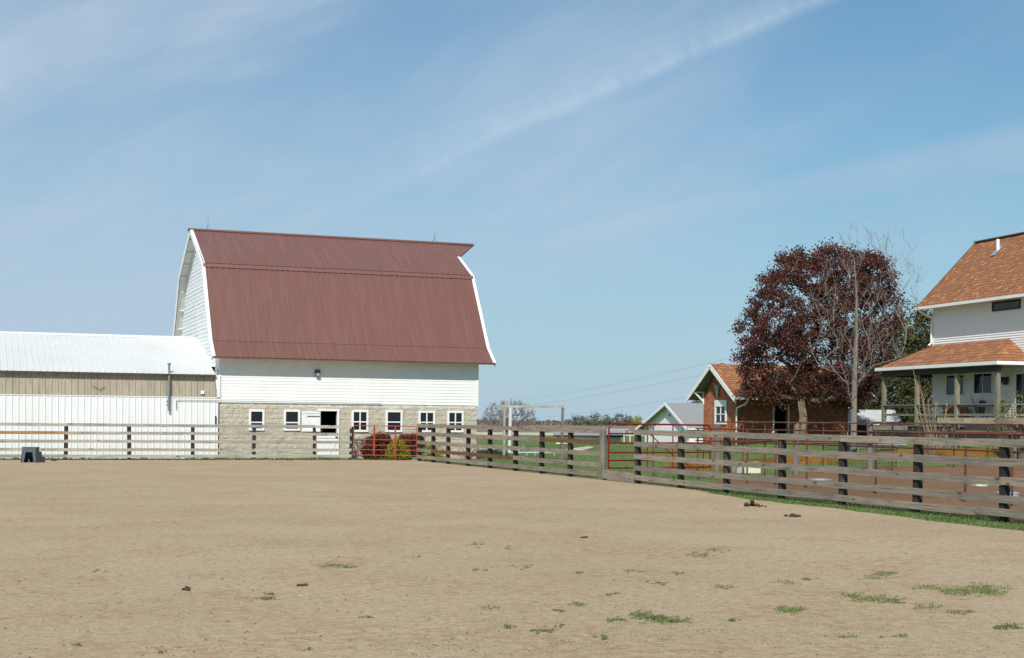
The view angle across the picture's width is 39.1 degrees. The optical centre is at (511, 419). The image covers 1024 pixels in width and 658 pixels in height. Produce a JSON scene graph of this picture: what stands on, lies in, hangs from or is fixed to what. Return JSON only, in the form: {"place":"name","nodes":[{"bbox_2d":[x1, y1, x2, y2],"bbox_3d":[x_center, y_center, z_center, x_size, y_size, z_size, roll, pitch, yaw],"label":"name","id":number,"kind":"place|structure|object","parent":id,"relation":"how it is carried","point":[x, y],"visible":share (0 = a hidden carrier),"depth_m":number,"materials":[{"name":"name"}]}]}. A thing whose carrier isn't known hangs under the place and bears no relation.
{"place":"outdoors","nodes":[
{"label":"outdoors","id":0,"kind":"place"},
{"bbox_2d":[0,460,1023,657],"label":"arena sand","id":1,"kind":"structure","parent":0,"point":[369,517],"depth_m":16.64,"materials":[{"name":"beige sand"}]},
{"bbox_2d":[21,447,44,462],"bbox_3d":[-17.234,1.250,51.937,0.598,0.556,0.739,1,0,6],"label":"mounting block","id":2,"kind":"object","parent":1,"relation":"on","point":[31,454],"depth_m":51.62,"materials":[{"name":"grey plastic"}]},
{"bbox_2d":[3,468,1003,654],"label":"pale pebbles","id":3,"kind":"object","parent":1,"relation":"on","point":[330,591],"visible":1,"depth_m":14.03,"materials":[{"name":"beige stone"}]},
{"bbox_2d":[0,464,1023,657],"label":"soil clods","id":4,"kind":"object","parent":1,"relation":"on","point":[342,594],"visible":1,"depth_m":13.46,"materials":[{"name":"brown soil"}]},
{"bbox_2d":[70,542,1022,657],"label":"grass tufts","id":5,"kind":"object","parent":1,"relation":"on","point":[983,589],"visible":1,"depth_m":13.34,"materials":[{"name":"green plant"}]},
{"bbox_2d":[744,500,759,506],"bbox_3d":[4.823,1.693,29.212,0.366,0.166,0.243,1,0,-21],"label":"manure pile","id":6,"kind":"object","parent":1,"relation":"on","point":[752,502],"visible":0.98,"depth_m":29.12,"materials":[{"name":"brown soil"}]},
{"bbox_2d":[784,513,800,516],"bbox_3d":[5.079,1.734,26.085,0.260,0.084,0.296,1,0,-21],"label":"manure pile","id":7,"kind":"object","parent":1,"relation":"on","point":[792,515],"visible":0.91,"depth_m":26.04,"materials":[{"name":"brown soil"}]},
{"bbox_2d":[0,0,1023,421],"label":"sky","id":8,"kind":"structure","parent":0,"point":[621,176],"materials":[{"name":"blue"}]},
{"bbox_2d":[19,420,1023,529],"bbox_3d":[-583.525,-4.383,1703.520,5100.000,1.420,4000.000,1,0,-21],"label":"ground","id":9,"kind":"structure","parent":0,"point":[630,457],"depth_m":58.78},
{"bbox_2d":[0,331,219,458],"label":"metal shed","id":10,"kind":"structure","parent":9,"relation":"on","point":[45,377],"depth_m":57.68,"materials":[{"name":"white metal"}]},
{"bbox_2d":[0,423,352,459],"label":"board fence","id":11,"kind":"object","parent":9,"relation":"on","point":[192,441],"visible":0.91,"depth_m":56.76,"materials":[{"name":"white wood"}]},
{"bbox_2d":[353,425,416,456],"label":"tube gate","id":12,"kind":"structure","parent":11,"relation":"attached to","point":[374,439],"depth_m":58.94,"materials":[{"name":"red metal"}]},
{"bbox_2d":[173,224,495,458],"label":"gambrel barn","id":13,"kind":"structure","parent":9,"relation":"on","point":[293,329],"depth_m":61.57,"materials":[{"name":"white paint"}]},
{"bbox_2d":[249,409,264,430],"bbox_3d":[-10.479,0.005,59.235,0.640,0.860,0.074,1,0,-20],"label":"window","id":14,"kind":"structure","parent":13,"relation":"in","point":[256,417],"depth_m":59.23,"materials":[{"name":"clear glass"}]},
{"bbox_2d":[283,410,299,430],"bbox_3d":[-9.111,0.014,59.746,0.680,0.870,0.074,1,0,-20],"label":"window","id":15,"kind":"structure","parent":13,"relation":"in","point":[291,417],"depth_m":59.74,"materials":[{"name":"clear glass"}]},
{"bbox_2d":[302,411,319,431],"bbox_3d":[-8.348,0.074,59.975,0.770,0.845,0.070,1,0,-21],"label":"upper door","id":16,"kind":"structure","parent":13,"relation":"in","point":[308,417],"depth_m":59.95,"materials":[{"name":"white paint"}]},
{"bbox_2d":[317,436,338,454],"bbox_3d":[-7.670,1.136,60.238,0.925,0.935,0.100,1,0,-20],"label":"lower door","id":17,"kind":"structure","parent":13,"relation":"in","point":[319,438],"depth_m":60.23,"materials":[{"name":"white paint"}]},
{"bbox_2d":[351,410,368,431],"bbox_3d":[-6.400,0.046,60.760,0.730,0.920,0.074,1,0,-20],"label":"window","id":18,"kind":"structure","parent":13,"relation":"in","point":[358,417],"depth_m":60.74,"materials":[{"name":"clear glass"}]},
{"bbox_2d":[385,410,402,431],"bbox_3d":[-5.009,0.055,61.280,0.740,0.930,0.074,1,0,-20],"label":"window","id":19,"kind":"structure","parent":13,"relation":"in","point":[392,417],"depth_m":61.28,"materials":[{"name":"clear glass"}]},
{"bbox_2d":[418,411,434,431],"bbox_3d":[-3.651,0.069,61.788,0.740,0.910,0.074,1,0,-20],"label":"window","id":20,"kind":"structure","parent":13,"relation":"in","point":[424,417],"depth_m":61.76,"materials":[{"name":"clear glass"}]},
{"bbox_2d":[447,411,463,431],"bbox_3d":[-2.442,0.076,62.239,0.740,0.920,0.074,1,0,-20],"label":"window","id":21,"kind":"structure","parent":13,"relation":"in","point":[453,417],"depth_m":62.23,"materials":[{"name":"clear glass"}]},
{"bbox_2d":[353,450,364,458],"bbox_3d":[-6.385,1.456,60.127,0.620,0.360,0.400,1,0,-21],"label":"concrete pedestal","id":22,"kind":"object","parent":9,"relation":"on","point":[358,456],"visible":0.6,"depth_m":59.93,"materials":[{"name":"grey concrete"}]},
{"bbox_2d":[354,440,363,448],"bbox_3d":[-6.372,1.043,60.130,0.540,0.478,0.540,1,0,-21],"label":"garden urn","id":23,"kind":"object","parent":22,"relation":"on","point":[359,443],"visible":0.74,"depth_m":60.00,"materials":[{"name":"stone"}]},
{"bbox_2d":[358,431,393,458],"bbox_3d":[-5.575,1.082,59.953,1.737,1.396,0.896,1,0,-1],"label":"barberry bush","id":24,"kind":"object","parent":9,"relation":"on","point":[367,445],"visible":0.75,"depth_m":59.79,"materials":[{"name":"red plant"}]},
{"bbox_2d":[385,438,410,459],"bbox_3d":[-4.692,1.246,59.454,1.081,1.040,0.782,1,0,-21],"label":"golden bush","id":25,"kind":"object","parent":9,"relation":"on","point":[390,450],"visible":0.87,"depth_m":59.38,"materials":[{"name":"yellow plant"}]},
{"bbox_2d":[379,457,428,459],"bbox_3d":[-4.478,1.605,59.906,2.136,0.120,0.100,1,0,0],"label":"garden bed edging","id":26,"kind":"object","parent":9,"relation":"on","point":[412,458],"visible":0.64,"depth_m":59.86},
{"bbox_2d":[396,432,426,456],"bbox_3d":[-4.287,1.136,60.454,1.557,1.383,1.076,1,0,13],"label":"barberry bush","id":27,"kind":"object","parent":9,"relation":"on","point":[407,436],"visible":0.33,"depth_m":60.23,"materials":[{"name":"red plant"}]},
{"bbox_2d":[422,444,445,456],"bbox_3d":[-3.330,1.344,60.107,1.215,0.818,0.872,1,0,-21],"label":"golden bush","id":28,"kind":"object","parent":9,"relation":"on","point":[436,454],"visible":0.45,"depth_m":60.04,"materials":[{"name":"yellow plant"}]},
{"bbox_2d":[452,432,484,459],"bbox_3d":[-1.733,1.046,60.060,1.622,1.295,1.250,1,0,11],"label":"twiggy shrub","id":29,"kind":"object","parent":9,"relation":"on","point":[464,456],"visible":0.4,"depth_m":59.96,"materials":[{"name":"plant"}]},
{"bbox_2d":[508,398,511,451],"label":"white pole","id":30,"kind":"object","parent":9,"relation":"on","point":[510,424],"visible":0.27,"depth_m":74.62,"materials":[{"name":"white metal"}]},
{"bbox_2d":[0,457,1023,530],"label":"grass verge","id":31,"kind":"object","parent":9,"relation":"on","point":[859,507],"depth_m":31.00,"materials":[{"name":"green plant"}]},
{"bbox_2d":[506,445,554,455],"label":"pipe frame","id":32,"kind":"object","parent":9,"relation":"on","point":[528,452],"visible":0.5,"depth_m":68.47,"materials":[{"name":"white metal"}]},
{"bbox_2d":[502,405,565,459],"bbox_3d":[0.916,0.546,61.785,2.749,2.330,0.136,1,0,0],"label":"timber goal frame","id":33,"kind":"object","parent":9,"relation":"on","point":[541,406],"visible":0.88,"depth_m":61.76,"materials":[{"name":"beige wood"}]},
{"bbox_2d":[553,430,625,443],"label":"shed","id":34,"kind":"structure","parent":9,"relation":"on","point":[596,436],"depth_m":95.10,"materials":[{"name":"white paint"}]},
{"bbox_2d":[606,429,630,441],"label":"lean to canopy","id":35,"kind":"object","parent":9,"relation":"on","point":[624,432],"visible":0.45,"depth_m":93.01,"materials":[{"name":"white metal"}]},
{"bbox_2d":[424,442,997,479],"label":"lawn grass","id":36,"kind":"structure","parent":9,"relation":"on","point":[649,461],"depth_m":60.42,"materials":[{"name":"green plant"}]},
{"bbox_2d":[417,424,1023,522],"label":"board fence","id":37,"kind":"object","parent":9,"relation":"on","point":[1004,481],"visible":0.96,"depth_m":32.27,"materials":[{"name":"wood"}]},
{"bbox_2d":[732,466,760,472],"bbox_3d":[7.864,1.591,48.364,0.840,0.375,0.510,1,0,-12],"label":"feed box","id":38,"kind":"object","parent":9,"relation":"on","point":[735,469],"visible":0.38,"depth_m":48.16,"materials":[{"name":"white plastic"}]},
{"bbox_2d":[685,363,877,444],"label":"brick cottage","id":39,"kind":"structure","parent":9,"relation":"on","point":[726,404],"depth_m":80.69,"materials":[{"name":"brown brick"}]},
{"bbox_2d":[713,383,719,396],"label":"cow skull","id":40,"kind":"object","parent":39,"relation":"attached to","point":[717,387],"visible":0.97,"depth_m":80.85},
{"bbox_2d":[714,400,726,423],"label":"window","id":41,"kind":"structure","parent":39,"relation":"in","point":[720,406],"depth_m":80.65,"materials":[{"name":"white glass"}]},
{"bbox_2d":[727,237,912,433],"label":"copper tree","id":42,"kind":"object","parent":9,"relation":"on","point":[798,264],"visible":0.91,"depth_m":72.99,"materials":[{"name":"red plant"}]},
{"bbox_2d":[668,448,998,470],"bbox_3d":[13.284,1.426,52.169,15.592,0.873,4.924,1,0,2],"label":"timber edging","id":43,"kind":"object","parent":9,"relation":"on","point":[811,460],"visible":0.26,"depth_m":52.98,"materials":[{"name":"brown wood"}]},
{"bbox_2d":[652,428,1023,505],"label":"pipe fence","id":44,"kind":"object","parent":9,"relation":"on","point":[965,450],"visible":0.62,"depth_m":34.35,"materials":[{"name":"red metal"}]},
{"bbox_2d":[608,423,710,468],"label":"tube gate","id":45,"kind":"structure","parent":44,"relation":"attached to","point":[672,452],"depth_m":42.67,"materials":[{"name":"red metal"}]},
{"bbox_2d":[806,217,925,451],"bbox_3d":[14.024,-3.349,57.975,5.662,10.081,3.912,1,0,-21],"label":"bare tree","id":46,"kind":"object","parent":9,"relation":"on","point":[854,391],"visible":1,"depth_m":57.91,"materials":[{"name":"grey plant"}]},
{"bbox_2d":[714,421,1023,474],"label":"pipe fence","id":47,"kind":"object","parent":9,"relation":"on","point":[796,460],"visible":0.5,"depth_m":47.48,"materials":[{"name":"red metal"}]},
{"bbox_2d":[857,360,888,409],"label":"evergreen tree","id":48,"kind":"object","parent":9,"relation":"on","point":[865,407],"visible":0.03,"depth_m":95.87,"materials":[{"name":"green plant"}]},
{"bbox_2d":[848,410,901,435],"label":"van","id":49,"kind":"object","parent":9,"relation":"on","point":[873,416],"visible":0.24,"depth_m":84.22,"materials":[{"name":"white metal"}]},
{"bbox_2d":[854,436,906,451],"bbox_3d":[14.453,1.007,57.000,1.500,0.709,1.680,1,0,-21],"label":"picnic table","id":50,"kind":"object","parent":9,"relation":"on","point":[896,445],"visible":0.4,"depth_m":56.66,"materials":[{"name":"wood"}]},
{"bbox_2d":[864,314,915,424],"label":"evergreen tree","id":51,"kind":"object","parent":9,"relation":"on","point":[894,399],"visible":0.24,"depth_m":87.17,"materials":[{"name":"green plant"}]},
{"bbox_2d":[892,300,932,426],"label":"evergreen tree","id":52,"kind":"object","parent":9,"relation":"on","point":[915,342],"visible":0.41,"depth_m":79.49,"materials":[{"name":"green plant"}]},
{"bbox_2d":[901,403,955,454],"bbox_3d":[15.087,0.415,52.007,1.807,2.085,1.364,1,0,-21],"label":"spring shrub","id":53,"kind":"object","parent":9,"relation":"on","point":[928,446],"visible":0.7,"depth_m":51.99,"materials":[{"name":"beige plant"}]},
{"bbox_2d":[913,369,951,447],"bbox_3d":[16.090,-0.258,55.304,1.617,3.654,0.475,1,0,-21],"label":"sapling","id":54,"kind":"object","parent":9,"relation":"on","point":[928,410],"visible":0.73,"depth_m":55.28,"materials":[{"name":"brown plant"}]},
{"bbox_2d":[867,418,1023,458],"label":"garden fence","id":55,"kind":"object","parent":9,"relation":"on","point":[983,428],"visible":0.49,"depth_m":52.99,"materials":[{"name":"brown wood"}]},
{"bbox_2d":[875,232,1023,438],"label":"farmhouse","id":56,"kind":"object","parent":9,"relation":"on","point":[973,299],"visible":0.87,"depth_m":61.39,"materials":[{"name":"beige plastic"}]},
{"bbox_2d":[936,407,967,424],"bbox_3d":[18.881,-0.196,62.133,0.510,0.850,1.800,1,0,-17],"label":"porch bench","id":57,"kind":"object","parent":56,"relation":"on","point":[963,410],"visible":0.24,"depth_m":62.30,"materials":[{"name":"orange wood"}]},
{"bbox_2d":[946,374,964,395],"bbox_3d":[19.253,-1.508,62.695,0.059,0.940,1.370,1,0,-17],"label":"window","id":58,"kind":"structure","parent":56,"relation":"in","point":[949,378],"depth_m":62.89,"materials":[{"name":"clear glass"}]},
{"bbox_2d":[967,400,985,417],"bbox_3d":[19.392,-0.291,60.250,0.610,1.050,0.500,1,0,-17],"label":"porch chair","id":59,"kind":"object","parent":56,"relation":"on","point":[982,411],"visible":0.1,"depth_m":60.22,"materials":[{"name":"metal"}]},
{"bbox_2d":[970,395,983,417],"bbox_3d":[19.210,-0.418,59.571,0.502,1.300,0.484,1,0,-21],"label":"potted plant","id":60,"kind":"object","parent":56,"relation":"on","point":[976,409],"visible":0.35,"depth_m":59.50,"materials":[{"name":"green plant"}]},
{"bbox_2d":[973,372,992,394],"bbox_3d":[19.827,-1.532,60.769,0.059,0.920,1.350,1,0,-17],"label":"window","id":61,"kind":"structure","parent":56,"relation":"in","point":[982,382],"depth_m":60.74,"materials":[{"name":"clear glass"}]},
{"bbox_2d":[986,400,1004,417],"bbox_3d":[19.763,-0.287,59.004,0.610,1.050,0.500,1,0,-17],"label":"porch chair","id":62,"kind":"object","parent":56,"relation":"on","point":[1002,408],"visible":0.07,"depth_m":58.91,"materials":[{"name":"metal"}]},
{"bbox_2d":[992,299,1020,310],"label":"transom window","id":63,"kind":"structure","parent":56,"relation":"in","point":[1009,304],"depth_m":59.26,"materials":[{"name":"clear glass"}]},
{"bbox_2d":[1016,374,1023,417],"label":"door","id":64,"kind":"structure","parent":56,"relation":"in","point":[1019,377],"depth_m":58.33,"materials":[{"name":"clear glass"}]},
{"bbox_2d":[986,391,1023,457],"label":"spring shrub","id":65,"kind":"object","parent":9,"relation":"on","point":[1007,413],"visible":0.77,"depth_m":50.89,"materials":[{"name":"green plant"}]},
{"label":"utility pole","id":66,"kind":"object","parent":9,"relation":"on","visible":0},
{"bbox_2d":[485,335,824,404],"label":"power wire","id":67,"kind":"object","parent":66,"relation":"attached to","point":[640,378],"visible":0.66,"depth_m":150.38,"materials":[{"name":"black metal"}]},
{"bbox_2d":[477,422,636,432],"bbox_3d":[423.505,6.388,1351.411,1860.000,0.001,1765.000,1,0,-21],"label":"field","id":68,"kind":"structure","parent":0,"point":[631,428],"depth_m":477.39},
{"bbox_2d":[477,417,632,425],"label":"hedgerow","id":69,"kind":"object","parent":68,"relation":"on","point":[546,422],"visible":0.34,"depth_m":654.36,"materials":[{"name":"plant"}]},
{"bbox_2d":[569,414,593,425],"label":"horizon tree","id":70,"kind":"object","parent":68,"relation":"on","point":[580,419],"visible":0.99,"depth_m":619.27,"materials":[{"name":"green plant"}]},
{"bbox_2d":[585,412,605,425],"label":"horizon tree","id":71,"kind":"object","parent":68,"relation":"on","point":[594,423],"visible":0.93,"depth_m":619.65,"materials":[{"name":"green plant"}]},
{"bbox_2d":[601,413,613,425],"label":"horizon tree","id":72,"kind":"object","parent":68,"relation":"on","point":[606,423],"visible":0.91,"depth_m":619.80,"materials":[{"name":"green plant"}]},
{"bbox_2d":[609,411,633,425],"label":"horizon tree","id":73,"kind":"object","parent":68,"relation":"on","point":[624,420],"visible":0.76,"depth_m":619.92,"materials":[{"name":"green plant"}]},
{"bbox_2d":[630,414,642,425],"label":"horizon tree","id":74,"kind":"object","parent":68,"relation":"on","point":[636,420],"visible":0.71,"depth_m":619.19,"materials":[{"name":"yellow plant"}]},
{"bbox_2d":[477,432,644,435],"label":"stubble strip","id":75,"kind":"object","parent":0,"point":[501,433],"visible":0.04,"depth_m":224.62,"materials":[{"name":"beige plant"}]},
{"bbox_2d":[480,398,536,434],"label":"tree","id":76,"kind":"object","parent":75,"relation":"on","point":[517,424],"visible":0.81,"depth_m":209.58,"materials":[{"name":"plant"}]},
{"bbox_2d":[566,446,592,449],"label":"gravel path","id":77,"kind":"structure","parent":0,"point":[584,448],"depth_m":75.81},
{"bbox_2d":[635,403,703,441],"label":"white garage","id":78,"kind":"structure","parent":0,"point":[678,413],"depth_m":107.60,"materials":[{"name":"paint"}]},
{"bbox_2d":[661,427,682,441],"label":"garage door","id":79,"kind":"structure","parent":78,"relation":"in","point":[663,438],"depth_m":107.76,"materials":[{"name":"white metal"}]},
{"bbox_2d":[697,465,1023,520],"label":"pen soil","id":80,"kind":"structure","parent":0,"point":[982,470],"depth_m":38.09,"materials":[{"name":"brown soil"}]},
{"bbox_2d":[810,479,832,480],"bbox_3d":[8.412,1.699,39.391,0.718,0.170,0.624,1,0,-21],"label":"water trough","id":81,"kind":"object","parent":80,"relation":"on","point":[823,479],"visible":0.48,"depth_m":39.11,"materials":[{"name":"metal"}]},
{"bbox_2d":[827,444,897,468],"bbox_3d":[12.119,1.258,49.856,2.855,0.883,0.010,1,0,-21],"label":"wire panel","id":82,"kind":"object","parent":80,"relation":"on","point":[884,449],"visible":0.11,"depth_m":49.89,"materials":[{"name":"metal"}]},
{"bbox_2d":[968,483,988,485],"bbox_3d":[12.055,1.661,37.290,0.562,0.320,0.562,1,0,-21],"label":"water trough","id":83,"kind":"object","parent":80,"relation":"on","point":[977,485],"visible":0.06,"depth_m":37.06,"materials":[{"name":"metal"}]},
{"bbox_2d":[995,492,1019,496],"bbox_3d":[11.189,1.722,32.596,0.520,0.180,0.520,1,0,-21],"label":"water trough","id":84,"kind":"object","parent":80,"relation":"on","point":[1014,493],"visible":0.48,"depth_m":32.45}
]}

